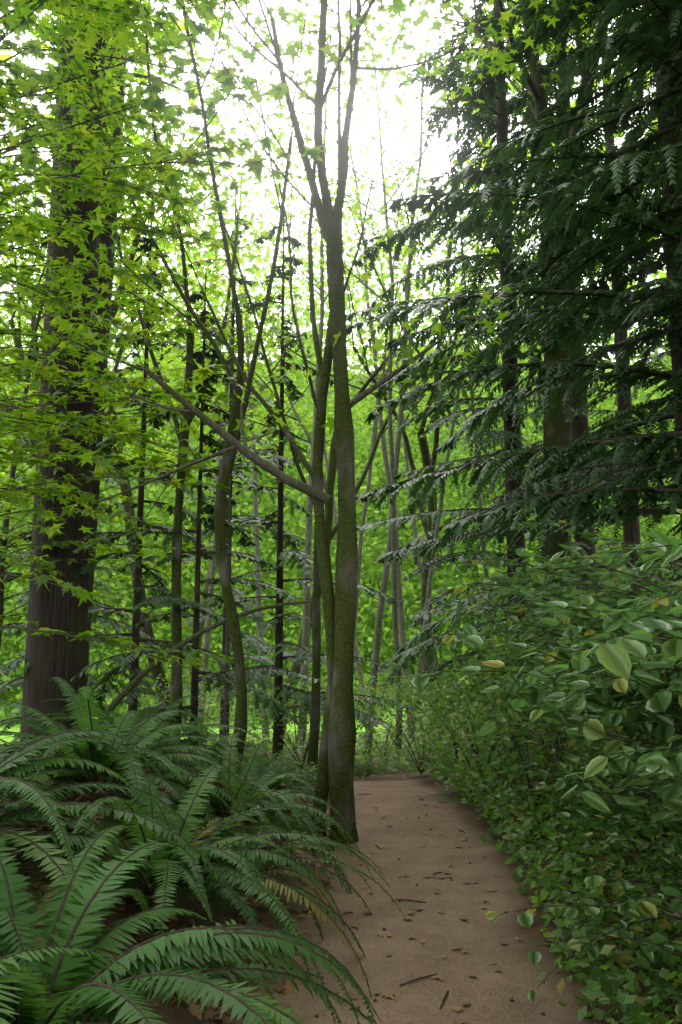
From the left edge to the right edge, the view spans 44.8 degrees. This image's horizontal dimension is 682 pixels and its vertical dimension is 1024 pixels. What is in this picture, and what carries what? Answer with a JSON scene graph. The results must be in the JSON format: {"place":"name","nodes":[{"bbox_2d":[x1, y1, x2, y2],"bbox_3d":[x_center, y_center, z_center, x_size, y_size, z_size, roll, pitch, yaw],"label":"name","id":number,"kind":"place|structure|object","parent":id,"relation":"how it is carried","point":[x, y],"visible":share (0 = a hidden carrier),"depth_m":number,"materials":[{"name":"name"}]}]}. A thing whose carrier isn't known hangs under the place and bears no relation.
{"place":"outdoors","nodes":[
{"label":"outdoors","id":0,"kind":"place"},
{"bbox_2d":[0,0,665,373],"label":"sky","id":1,"kind":"structure","parent":0,"point":[365,113],"materials":[{"name":"white"}]},
{"bbox_2d":[0,331,680,702],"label":"tree foliage","id":2,"kind":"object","parent":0,"point":[358,465],"depth_m":88.90,"materials":[{"name":"green plant"}]},
{"bbox_2d":[0,670,681,1023],"bbox_3d":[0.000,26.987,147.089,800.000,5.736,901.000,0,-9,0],"label":"ground","id":3,"kind":"structure","parent":0,"point":[488,994],"depth_m":4.50,"materials":[{"name":"brown soil"}]},
{"bbox_2d":[3,0,184,753],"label":"douglas fir trunks","id":4,"kind":"object","parent":3,"relation":"on","point":[47,658],"visible":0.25,"depth_m":11.09,"materials":[{"name":"brown plant"}]},
{"bbox_2d":[0,0,665,292],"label":"canopy leaves","id":5,"kind":"object","parent":4,"relation":"on","point":[196,100],"visible":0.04,"depth_m":37.96,"materials":[{"name":"green plant"}]},
{"bbox_2d":[0,160,285,508],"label":"maple tree","id":6,"kind":"object","parent":3,"relation":"on","point":[188,268],"depth_m":26.30,"materials":[{"name":"green plant"}]},
{"bbox_2d":[0,121,306,730],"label":"maple tree","id":7,"kind":"object","parent":3,"relation":"on","point":[159,668],"depth_m":18.62,"materials":[{"name":"green plant"}]},
{"bbox_2d":[0,0,325,669],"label":"vine maple","id":8,"kind":"object","parent":3,"relation":"on","point":[26,86],"depth_m":8.91,"materials":[{"name":"green plant"}]},
{"bbox_2d":[0,0,381,437],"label":"maple tree","id":9,"kind":"object","parent":3,"relation":"on","point":[261,80],"depth_m":17.70,"materials":[{"name":"green plant"}]},
{"bbox_2d":[98,330,308,752],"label":"dead branches","id":10,"kind":"object","parent":3,"relation":"on","point":[125,691],"visible":0.65,"depth_m":8.69,"materials":[{"name":"brown wood"}]},
{"bbox_2d":[0,0,436,773],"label":"young maple tree","id":11,"kind":"object","parent":3,"relation":"on","point":[225,472],"depth_m":8.15,"materials":[{"name":"plant"}]},
{"bbox_2d":[0,0,437,751],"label":"young maple tree","id":12,"kind":"object","parent":3,"relation":"on","point":[176,690],"depth_m":10.13,"materials":[{"name":"green plant"}]},
{"bbox_2d":[112,210,384,706],"bbox_3d":[-5.515,-1.752,34.761,16.888,23.162,10.810,-7,-12,39],"label":"maple tree","id":13,"kind":"object","parent":3,"relation":"on","point":[263,272],"depth_m":33.30,"materials":[{"name":"green plant"}]},
{"bbox_2d":[43,0,466,778],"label":"young maple tree","id":14,"kind":"object","parent":3,"relation":"on","point":[295,165],"depth_m":12.76,"materials":[{"name":"green plant"}]},
{"bbox_2d":[0,765,520,1023],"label":"fallen leaves","id":15,"kind":"object","parent":3,"relation":"on","point":[288,986],"visible":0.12,"depth_m":4.18,"materials":[{"name":"brown plant"}]},
{"bbox_2d":[0,0,592,843],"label":"twin maple","id":16,"kind":"object","parent":3,"relation":"on","point":[336,760],"depth_m":7.43,"materials":[{"name":"green plant"}]},
{"bbox_2d":[113,215,543,749],"bbox_3d":[-0.121,-1.248,26.003,16.036,17.155,9.128,-4,-10,24],"label":"maple tree","id":17,"kind":"object","parent":3,"relation":"on","point":[328,485],"depth_m":24.69,"materials":[{"name":"green plant"}]},
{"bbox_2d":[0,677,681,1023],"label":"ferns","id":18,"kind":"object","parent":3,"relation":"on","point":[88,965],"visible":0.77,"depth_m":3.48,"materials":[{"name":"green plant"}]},
{"bbox_2d":[0,0,681,766],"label":"hemlock","id":19,"kind":"object","parent":3,"relation":"on","point":[660,40],"depth_m":10.78,"materials":[{"name":"green plant"}]},
{"bbox_2d":[0,170,681,727],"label":"trees","id":20,"kind":"object","parent":3,"relation":"on","point":[118,588],"visible":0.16,"depth_m":65.44,"materials":[{"name":"green plant"}]},
{"bbox_2d":[0,579,681,1023],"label":"understory shrub","id":21,"kind":"object","parent":3,"relation":"on","point":[452,693],"depth_m":6.96,"materials":[{"name":"green plant"}]},
{"bbox_2d":[146,0,577,758],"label":"alder","id":22,"kind":"object","parent":3,"relation":"on","point":[392,466],"depth_m":24.56,"materials":[{"name":"green plant"}]},
{"bbox_2d":[149,0,617,732],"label":"maple tree","id":23,"kind":"object","parent":3,"relation":"on","point":[427,460],"depth_m":26.27,"materials":[{"name":"green plant"}]},
{"bbox_2d":[279,793,545,1017],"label":"trail twigs pebbles","id":24,"kind":"object","parent":3,"relation":"on","point":[413,980],"visible":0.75,"depth_m":3.95,"materials":[{"name":"brown plant"}]},
{"bbox_2d":[306,0,657,755],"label":"tree","id":25,"kind":"object","parent":3,"relation":"on","point":[557,431],"depth_m":14.73,"materials":[{"name":"green plant"}]},
{"bbox_2d":[406,509,681,1017],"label":"hazel shrub","id":26,"kind":"object","parent":3,"relation":"on","point":[624,655],"depth_m":3.84,"materials":[{"name":"green plant"}]}
]}

